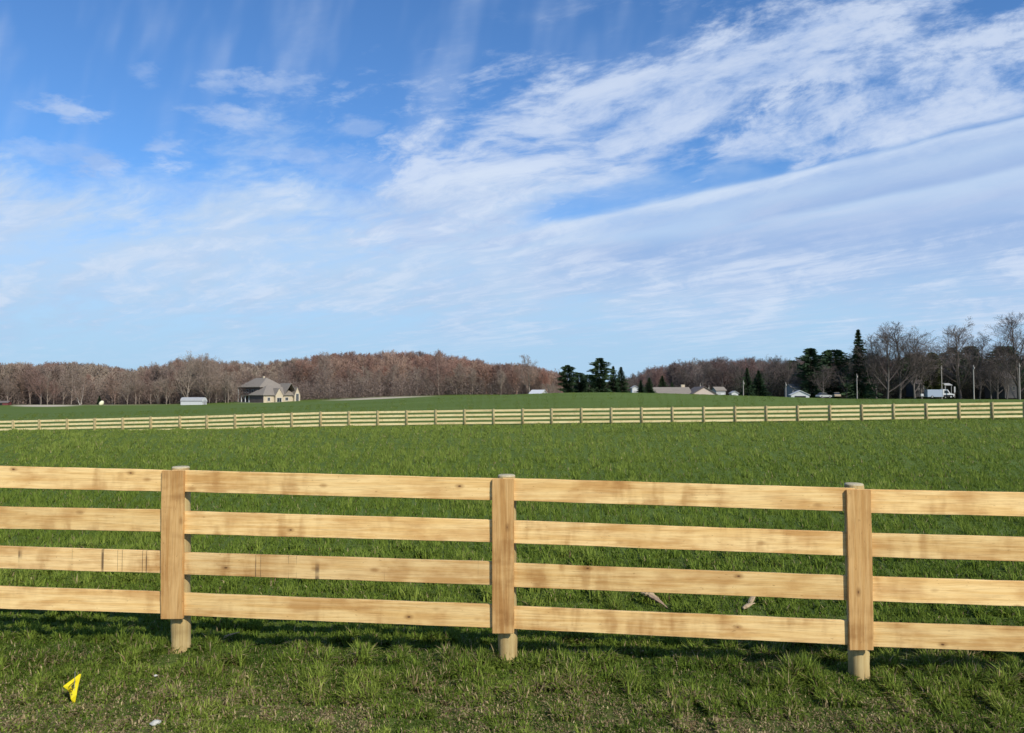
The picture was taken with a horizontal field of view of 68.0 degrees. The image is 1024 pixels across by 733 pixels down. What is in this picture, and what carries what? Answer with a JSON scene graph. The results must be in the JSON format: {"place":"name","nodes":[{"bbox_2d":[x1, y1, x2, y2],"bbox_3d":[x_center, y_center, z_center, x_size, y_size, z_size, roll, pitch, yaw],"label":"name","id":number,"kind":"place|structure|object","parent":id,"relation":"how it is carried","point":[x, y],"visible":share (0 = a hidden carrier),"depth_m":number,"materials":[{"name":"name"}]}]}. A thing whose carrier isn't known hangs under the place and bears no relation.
{"place":"outdoors","nodes":[
{"label":"outdoors","id":0,"kind":"place"},
{"bbox_2d":[0,379,1023,732],"bbox_3d":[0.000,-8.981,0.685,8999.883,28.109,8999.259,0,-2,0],"label":"ground","id":1,"kind":"structure","parent":0,"point":[234,407],"depth_m":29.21,"materials":[{"name":"plant"}]},
{"bbox_2d":[0,376,18,400],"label":"bare tree","id":2,"kind":"object","parent":1,"relation":"on","point":[9,389],"visible":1,"depth_m":302.98,"materials":[{"name":"brown plant"}]},
{"bbox_2d":[1,366,25,403],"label":"bare tree","id":3,"kind":"object","parent":1,"relation":"on","point":[16,382],"visible":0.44,"depth_m":314.52,"materials":[{"name":"brown plant"}]},
{"bbox_2d":[21,363,37,403],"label":"bare tree","id":4,"kind":"object","parent":1,"relation":"on","point":[29,377],"visible":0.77,"depth_m":309.63,"materials":[{"name":"brown plant"}]},
{"bbox_2d":[25,369,49,404],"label":"bare tree","id":5,"kind":"object","parent":1,"relation":"on","point":[40,390],"visible":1,"depth_m":299.79,"materials":[{"name":"brown plant"}]},
{"bbox_2d":[36,373,59,404],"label":"bare tree","id":6,"kind":"object","parent":1,"relation":"on","point":[47,382],"visible":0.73,"depth_m":305.18,"materials":[{"name":"brown plant"}]},
{"bbox_2d":[46,380,58,404],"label":"bare tree","id":7,"kind":"object","parent":1,"relation":"on","point":[52,387],"visible":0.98,"depth_m":304.20,"materials":[{"name":"brown plant"}]},
{"bbox_2d":[49,372,69,404],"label":"bare tree","id":8,"kind":"object","parent":1,"relation":"on","point":[65,381],"visible":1,"depth_m":306.67,"materials":[{"name":"brown plant"}]},
{"bbox_2d":[63,674,80,703],"bbox_3d":[-2.640,1.952,4.538,0.098,0.250,0.050,0,-2,0],"label":"marker flag","id":9,"kind":"object","parent":1,"relation":"on","point":[73,693],"visible":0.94,"depth_m":4.54,"materials":[{"name":"plastic"}]},
{"bbox_2d":[54,363,92,403],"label":"bare tree","id":10,"kind":"object","parent":1,"relation":"on","point":[72,383],"visible":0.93,"depth_m":310.06,"materials":[{"name":"brown plant"}]},
{"bbox_2d":[71,384,84,404],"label":"bare tree","id":11,"kind":"object","parent":1,"relation":"on","point":[81,393],"visible":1,"depth_m":292.66,"materials":[{"name":"brown plant"}]},
{"bbox_2d":[70,378,88,403],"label":"bare tree","id":12,"kind":"object","parent":1,"relation":"on","point":[79,388],"visible":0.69,"depth_m":310.76,"materials":[{"name":"brown plant"}]},
{"bbox_2d":[81,379,94,398],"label":"bare tree","id":13,"kind":"object","parent":1,"relation":"on","point":[90,391],"visible":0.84,"depth_m":315.71,"materials":[{"name":"grey plant"}]},
{"bbox_2d":[95,374,117,402],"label":"bare tree","id":14,"kind":"object","parent":1,"relation":"on","point":[99,379],"visible":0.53,"depth_m":315.66,"materials":[{"name":"brown plant"}]},
{"bbox_2d":[109,371,127,403],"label":"bare tree","id":15,"kind":"object","parent":1,"relation":"on","point":[118,378],"visible":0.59,"depth_m":317.71,"materials":[{"name":"brown plant"}]},
{"bbox_2d":[113,373,138,403],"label":"bare tree","id":16,"kind":"object","parent":1,"relation":"on","point":[128,383],"visible":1,"depth_m":306.86,"materials":[{"name":"grey plant"}]},
{"bbox_2d":[124,376,141,403],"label":"bare tree","id":17,"kind":"object","parent":1,"relation":"on","point":[138,389],"visible":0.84,"depth_m":310.05,"materials":[{"name":"grey plant"}]},
{"bbox_2d":[124,380,147,402],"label":"bare tree","id":18,"kind":"object","parent":1,"relation":"on","point":[143,385],"visible":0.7,"depth_m":314.63,"materials":[{"name":"grey plant"}]},
{"bbox_2d":[138,369,155,401],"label":"bare tree","id":19,"kind":"object","parent":1,"relation":"on","point":[146,378],"visible":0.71,"depth_m":318.16,"materials":[{"name":"grey plant"}]},
{"bbox_2d":[140,381,157,403],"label":"bare tree","id":20,"kind":"object","parent":1,"relation":"on","point":[150,388],"visible":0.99,"depth_m":311.62,"materials":[{"name":"grey plant"}]},
{"bbox_2d":[150,377,164,400],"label":"bare tree","id":21,"kind":"object","parent":1,"relation":"on","point":[154,385],"visible":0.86,"depth_m":310.85,"materials":[{"name":"grey plant"}]},
{"bbox_2d":[158,376,175,403],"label":"bare tree","id":22,"kind":"object","parent":1,"relation":"on","point":[165,387],"visible":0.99,"depth_m":303.92,"materials":[{"name":"grey plant"}]},
{"bbox_2d":[157,372,179,403],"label":"bare tree","id":23,"kind":"object","parent":1,"relation":"on","point":[172,374],"visible":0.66,"depth_m":309.01,"materials":[{"name":"grey plant"}]},
{"bbox_2d":[170,360,190,403],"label":"bare tree","id":24,"kind":"object","parent":1,"relation":"on","point":[184,369],"visible":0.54,"depth_m":310.57,"materials":[{"name":"grey plant"}]},
{"bbox_2d":[171,351,209,396],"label":"bare tree","id":25,"kind":"object","parent":1,"relation":"on","point":[183,374],"visible":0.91,"depth_m":299.21,"materials":[{"name":"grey plant"}]},
{"bbox_2d":[180,397,206,404],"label":"shed","id":26,"kind":"structure","parent":1,"relation":"on","point":[193,400],"depth_m":283.33,"materials":[{"name":"white paint"}]},
{"bbox_2d":[181,353,225,398],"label":"bare tree","id":27,"kind":"object","parent":1,"relation":"on","point":[203,365],"visible":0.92,"depth_m":300.41,"materials":[{"name":"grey plant"}]},
{"bbox_2d":[193,363,222,402],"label":"bare tree","id":28,"kind":"object","parent":1,"relation":"on","point":[211,383],"visible":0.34,"depth_m":310.83,"materials":[{"name":"grey plant"}]},
{"bbox_2d":[219,373,231,402],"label":"bare tree","id":29,"kind":"object","parent":1,"relation":"on","point":[224,391],"visible":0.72,"depth_m":310.73,"materials":[{"name":"brown plant"}]},
{"bbox_2d":[219,370,239,402],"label":"bare tree","id":30,"kind":"object","parent":1,"relation":"on","point":[228,384],"visible":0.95,"depth_m":308.15,"materials":[{"name":"brown plant"}]},
{"bbox_2d":[221,371,240,400],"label":"bare tree","id":31,"kind":"object","parent":1,"relation":"on","point":[235,379],"visible":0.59,"depth_m":316.68,"materials":[{"name":"brown plant"}]},
{"bbox_2d":[237,376,300,402],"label":"stone house","id":32,"kind":"structure","parent":1,"relation":"on","point":[263,389],"depth_m":305.99,"materials":[{"name":"brown"}]},
{"bbox_2d":[0,369,562,403],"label":"undergrowth","id":33,"kind":"object","parent":1,"relation":"on","point":[302,391],"visible":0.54,"depth_m":317.89,"materials":[{"name":"plant"}]},
{"bbox_2d":[272,370,290,382],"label":"bare tree","id":34,"kind":"object","parent":1,"relation":"on","point":[283,376],"visible":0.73,"depth_m":327.06,"materials":[{"name":"brown plant"}]},
{"bbox_2d":[0,349,563,403],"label":"deciduous wood","id":35,"kind":"object","parent":1,"relation":"on","point":[403,362],"visible":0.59,"depth_m":335.37,"materials":[{"name":"plant"}]},
{"bbox_2d":[274,366,294,383],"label":"bare tree","id":36,"kind":"object","parent":1,"relation":"on","point":[290,373],"visible":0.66,"depth_m":331.53,"materials":[{"name":"brown plant"}]},
{"bbox_2d":[306,352,336,393],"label":"bare tree","id":37,"kind":"object","parent":1,"relation":"on","point":[324,366],"visible":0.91,"depth_m":328.52,"materials":[{"name":"brown plant"}]},
{"bbox_2d":[317,369,336,397],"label":"bare tree","id":38,"kind":"object","parent":1,"relation":"on","point":[327,374],"visible":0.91,"depth_m":321.49,"materials":[{"name":"brown plant"}]},
{"bbox_2d":[334,369,346,392],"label":"bare tree","id":39,"kind":"object","parent":1,"relation":"on","point":[340,371],"visible":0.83,"depth_m":330.24,"materials":[{"name":"brown plant"}]},
{"bbox_2d":[352,366,371,394],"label":"bare tree","id":40,"kind":"object","parent":1,"relation":"on","point":[365,372],"visible":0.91,"depth_m":322.27,"materials":[{"name":"brown plant"}]},
{"bbox_2d":[373,368,385,394],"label":"bare tree","id":41,"kind":"object","parent":1,"relation":"on","point":[380,378],"visible":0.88,"depth_m":324.03,"materials":[{"name":"brown plant"}]},
{"bbox_2d":[382,366,403,395],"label":"bare tree","id":42,"kind":"object","parent":1,"relation":"on","point":[393,371],"visible":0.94,"depth_m":320.54,"materials":[{"name":"brown plant"}]},
{"bbox_2d":[407,366,424,395],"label":"bare tree","id":43,"kind":"object","parent":1,"relation":"on","point":[417,377],"visible":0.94,"depth_m":318.77,"materials":[{"name":"brown plant"}]},
{"bbox_2d":[420,367,435,394],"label":"bare tree","id":44,"kind":"object","parent":1,"relation":"on","point":[425,374],"visible":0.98,"depth_m":316.87,"materials":[{"name":"brown plant"}]},
{"bbox_2d":[427,351,456,393],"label":"bare tree","id":45,"kind":"object","parent":1,"relation":"on","point":[436,368],"visible":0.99,"depth_m":317.77,"materials":[{"name":"brown plant"}]},
{"bbox_2d":[445,363,465,394],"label":"bare tree","id":46,"kind":"object","parent":1,"relation":"on","point":[455,370],"visible":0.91,"depth_m":316.07,"materials":[{"name":"brown plant"}]},
{"bbox_2d":[453,365,467,393],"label":"bare tree","id":47,"kind":"object","parent":1,"relation":"on","point":[461,372],"visible":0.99,"depth_m":315.86,"materials":[{"name":"brown plant"}]},
{"bbox_2d":[465,367,478,394],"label":"bare tree","id":48,"kind":"object","parent":1,"relation":"on","point":[472,374],"visible":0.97,"depth_m":316.22,"materials":[{"name":"brown plant"}]},
{"bbox_2d":[494,367,505,389],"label":"bare tree","id":49,"kind":"object","parent":1,"relation":"on","point":[498,374],"visible":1,"depth_m":312.26,"materials":[{"name":"brown plant"}]},
{"bbox_2d":[0,466,1023,680],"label":"board fence","id":50,"kind":"object","parent":1,"relation":"on","point":[177,563],"visible":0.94,"depth_m":5.32,"materials":[{"name":"brown wood"}]},
{"bbox_2d":[0,624,1023,732],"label":"verge grass","id":51,"kind":"structure","parent":1,"relation":"on","point":[943,681],"depth_m":4.82,"materials":[{"name":"plant"}]},
{"bbox_2d":[0,402,1023,430],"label":"board fence","id":52,"kind":"object","parent":1,"relation":"on","point":[959,408],"visible":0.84,"depth_m":61.93,"materials":[{"name":"wood"}]},
{"bbox_2d":[513,355,538,392],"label":"bare tree","id":53,"kind":"object","parent":1,"relation":"on","point":[527,370],"visible":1,"depth_m":238.96,"materials":[{"name":"brown plant"}]},
{"bbox_2d":[555,365,577,392],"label":"evergreen tree","id":54,"kind":"object","parent":1,"relation":"on","point":[565,374],"visible":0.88,"depth_m":214.29,"materials":[{"name":"green plant"}]},
{"bbox_2d":[572,372,589,392],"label":"evergreen tree","id":55,"kind":"object","parent":1,"relation":"on","point":[582,386],"visible":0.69,"depth_m":220.99,"materials":[{"name":"green plant"}]},
{"bbox_2d":[583,358,616,391],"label":"evergreen tree","id":56,"kind":"object","parent":1,"relation":"on","point":[599,383],"visible":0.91,"depth_m":211.16,"materials":[{"name":"green plant"}]},
{"bbox_2d":[606,366,622,391],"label":"evergreen tree","id":57,"kind":"object","parent":1,"relation":"on","point":[613,382],"visible":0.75,"depth_m":213.61,"materials":[{"name":"green plant"}]},
{"bbox_2d":[610,367,630,392],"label":"evergreen tree","id":58,"kind":"object","parent":1,"relation":"on","point":[623,381],"visible":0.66,"depth_m":217.59,"materials":[{"name":"green plant"}]},
{"bbox_2d":[642,378,655,392],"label":"evergreen tree","id":59,"kind":"object","parent":1,"relation":"on","point":[649,385],"visible":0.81,"depth_m":181.60,"materials":[{"name":"green plant"}]},
{"bbox_2d":[658,376,667,386],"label":"evergreen tree","id":60,"kind":"object","parent":1,"relation":"on","point":[662,384],"visible":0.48,"depth_m":214.58,"materials":[{"name":"green plant"}]},
{"bbox_2d":[652,385,717,394],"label":"ranch house","id":61,"kind":"structure","parent":1,"relation":"on","point":[682,389],"depth_m":185.99,"materials":[{"name":"beige brick"}]},
{"bbox_2d":[626,379,746,394],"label":"undergrowth","id":62,"kind":"object","parent":1,"relation":"on","point":[729,388],"visible":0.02,"depth_m":249.48,"materials":[{"name":"plant"}]},
{"bbox_2d":[666,366,706,386],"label":"bare tree","id":63,"kind":"object","parent":1,"relation":"on","point":[684,376],"visible":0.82,"depth_m":251.10,"materials":[{"name":"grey plant"}]},
{"bbox_2d":[685,362,725,387],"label":"bare tree","id":64,"kind":"object","parent":1,"relation":"on","point":[705,371],"visible":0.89,"depth_m":250.38,"materials":[{"name":"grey plant"}]},
{"bbox_2d":[711,387,726,394],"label":"shed","id":65,"kind":"structure","parent":1,"relation":"on","point":[720,390],"depth_m":198.59,"materials":[{"name":"grey"}]},
{"bbox_2d":[703,360,738,386],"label":"bare tree","id":66,"kind":"object","parent":1,"relation":"on","point":[717,376],"visible":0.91,"depth_m":249.41,"materials":[{"name":"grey plant"}]},
{"bbox_2d":[723,358,755,385],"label":"bare tree","id":67,"kind":"object","parent":1,"relation":"on","point":[738,367],"visible":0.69,"depth_m":251.85,"materials":[{"name":"grey plant"}]},
{"bbox_2d":[738,368,752,395],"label":"evergreen tree","id":68,"kind":"object","parent":1,"relation":"on","point":[748,382],"visible":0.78,"depth_m":221.70,"materials":[{"name":"green plant"}]},
{"bbox_2d":[747,370,771,395],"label":"evergreen tree","id":69,"kind":"object","parent":1,"relation":"on","point":[757,390],"visible":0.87,"depth_m":214.41,"materials":[{"name":"green plant"}]},
{"bbox_2d":[750,355,789,394],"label":"bare tree","id":70,"kind":"object","parent":1,"relation":"on","point":[769,371],"visible":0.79,"depth_m":235.53,"materials":[{"name":"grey plant"}]},
{"bbox_2d":[775,356,801,385],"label":"bare tree","id":71,"kind":"object","parent":1,"relation":"on","point":[785,370],"visible":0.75,"depth_m":231.87,"materials":[{"name":"grey plant"}]},
{"bbox_2d":[781,360,800,383],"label":"bare tree","id":72,"kind":"object","parent":1,"relation":"on","point":[792,361],"visible":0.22,"depth_m":239.48,"materials":[{"name":"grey plant"}]},
{"bbox_2d":[783,384,800,396],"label":"white house","id":73,"kind":"structure","parent":1,"relation":"on","point":[790,389],"depth_m":221.07,"materials":[{"name":"grey"}]},
{"bbox_2d":[787,369,804,389],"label":"bare tree","id":74,"kind":"object","parent":1,"relation":"on","point":[796,379],"visible":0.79,"depth_m":221.21,"materials":[{"name":"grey plant"}]},
{"bbox_2d":[789,390,809,397],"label":"garage","id":75,"kind":"structure","parent":1,"relation":"on","point":[799,393],"depth_m":203.46,"materials":[{"name":"white paint"}]},
{"bbox_2d":[589,353,1021,398],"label":"deciduous wood","id":76,"kind":"object","parent":1,"relation":"on","point":[653,374],"visible":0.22,"depth_m":268.11,"materials":[{"name":"plant"}]},
{"bbox_2d":[793,348,830,397],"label":"evergreen tree","id":77,"kind":"object","parent":1,"relation":"on","point":[815,365],"visible":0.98,"depth_m":217.11,"materials":[{"name":"green plant"}]},
{"bbox_2d":[810,364,834,397],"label":"bare tree","id":78,"kind":"object","parent":1,"relation":"on","point":[823,377],"visible":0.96,"depth_m":213.68,"materials":[{"name":"grey plant"}]},
{"bbox_2d":[819,349,850,397],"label":"evergreen tree","id":79,"kind":"object","parent":1,"relation":"on","point":[836,355],"visible":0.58,"depth_m":222.50,"materials":[{"name":"green plant"}]},
{"bbox_2d":[830,361,859,398],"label":"bare tree","id":80,"kind":"object","parent":1,"relation":"on","point":[851,371],"visible":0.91,"depth_m":214.16,"materials":[{"name":"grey plant"}]},
{"bbox_2d":[837,329,882,398],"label":"evergreen tree","id":81,"kind":"object","parent":1,"relation":"on","point":[853,386],"visible":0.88,"depth_m":213.26,"materials":[{"name":"green plant"}]},
{"bbox_2d":[843,349,894,398],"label":"bare tree","id":82,"kind":"object","parent":1,"relation":"on","point":[871,369],"visible":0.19,"depth_m":218.97,"materials":[{"name":"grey plant"}]},
{"bbox_2d":[844,336,902,397],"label":"bare tree","id":83,"kind":"object","parent":1,"relation":"on","point":[874,360],"visible":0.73,"depth_m":211.79,"materials":[{"name":"grey plant"}]},
{"bbox_2d":[730,364,1023,398],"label":"undergrowth","id":84,"kind":"object","parent":1,"relation":"on","point":[881,389],"visible":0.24,"depth_m":233.33,"materials":[{"name":"plant"}]},
{"bbox_2d":[842,326,937,398],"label":"bare tree","id":85,"kind":"object","parent":1,"relation":"on","point":[888,379],"visible":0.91,"depth_m":207.78,"materials":[{"name":"grey plant"}]},
{"bbox_2d":[875,334,942,398],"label":"bare tree","id":86,"kind":"object","parent":1,"relation":"on","point":[914,380],"visible":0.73,"depth_m":208.99,"materials":[{"name":"grey plant"}]},
{"bbox_2d":[898,357,922,397],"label":"evergreen tree","id":87,"kind":"object","parent":1,"relation":"on","point":[905,367],"visible":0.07,"depth_m":234.61,"materials":[{"name":"green plant"}]},
{"bbox_2d":[868,321,958,398],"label":"bare tree","id":88,"kind":"object","parent":1,"relation":"on","point":[895,340],"visible":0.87,"depth_m":206.87,"materials":[{"name":"grey plant"}]},
{"bbox_2d":[905,380,925,396],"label":"grey house","id":89,"kind":"structure","parent":1,"relation":"on","point":[909,391],"depth_m":223.62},
{"bbox_2d":[898,351,948,398],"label":"bare tree","id":90,"kind":"object","parent":1,"relation":"on","point":[920,387],"visible":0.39,"depth_m":213.25,"materials":[{"name":"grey plant"}]},
{"bbox_2d":[921,352,943,398],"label":"evergreen tree","id":91,"kind":"object","parent":1,"relation":"on","point":[937,386],"visible":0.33,"depth_m":215.06,"materials":[{"name":"green plant"}]},
{"bbox_2d":[920,389,954,397],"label":"box truck","id":92,"kind":"object","parent":1,"relation":"on","point":[946,393],"visible":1,"depth_m":205.94,"materials":[{"name":"white metal"}]},
{"bbox_2d":[924,341,966,388],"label":"bare tree","id":93,"kind":"object","parent":1,"relation":"on","point":[952,369],"visible":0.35,"depth_m":231.99,"materials":[{"name":"grey plant"}]},
{"bbox_2d":[938,348,970,397],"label":"tree","id":94,"kind":"object","parent":1,"relation":"on","point":[959,361],"visible":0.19,"depth_m":238.90,"materials":[{"name":"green plant"}]},
{"bbox_2d":[907,316,1003,398],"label":"bare tree","id":95,"kind":"object","parent":1,"relation":"on","point":[955,335],"visible":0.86,"depth_m":217.97,"materials":[{"name":"grey plant"}]},
{"bbox_2d":[958,347,984,398],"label":"evergreen tree","id":96,"kind":"object","parent":1,"relation":"on","point":[971,364],"visible":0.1,"depth_m":244.02,"materials":[{"name":"green plant"}]},
{"bbox_2d":[952,332,1011,398],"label":"bare tree","id":97,"kind":"object","parent":1,"relation":"on","point":[981,351],"visible":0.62,"depth_m":225.62,"materials":[{"name":"grey plant"}]},
{"bbox_2d":[961,355,1018,398],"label":"bare tree","id":98,"kind":"object","parent":1,"relation":"on","point":[989,369],"visible":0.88,"depth_m":212.74,"materials":[{"name":"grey plant"}]},
{"bbox_2d":[967,340,1023,398],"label":"bare tree","id":99,"kind":"object","parent":1,"relation":"on","point":[997,390],"visible":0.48,"depth_m":221.73,"materials":[{"name":"grey plant"}]},
{"bbox_2d":[975,312,1023,398],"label":"bare tree","id":100,"kind":"object","parent":1,"relation":"on","point":[1009,331],"visible":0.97,"depth_m":213.11,"materials":[{"name":"grey plant"}]},
{"bbox_2d":[983,371,1016,397],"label":"grey house","id":101,"kind":"structure","parent":1,"relation":"on","point":[1011,393],"depth_m":223.85,"materials":[{"name":"grey"}]},
{"bbox_2d":[985,353,1022,398],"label":"bare tree","id":102,"kind":"object","parent":1,"relation":"on","point":[1008,375],"visible":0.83,"depth_m":212.46,"materials":[{"name":"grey plant"}]},
{"bbox_2d":[985,346,1023,398],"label":"evergreen tree","id":103,"kind":"object","parent":1,"relation":"on","point":[1007,361],"visible":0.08,"depth_m":236.68,"materials":[{"name":"green plant"}]},
{"bbox_2d":[0,0,1023,381],"label":"sky","id":104,"kind":"structure","parent":0,"point":[632,185],"materials":[{"name":"blue"}]},
{"bbox_2d":[649,594,667,608],"bbox_3d":[1.351,2.156,6.965,0.200,0.045,0.062,33,8,16],"label":"wood scrap","id":105,"kind":"object","parent":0,"point":[656,599],"visible":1,"depth_m":6.95,"materials":[{"name":"brown wood"}]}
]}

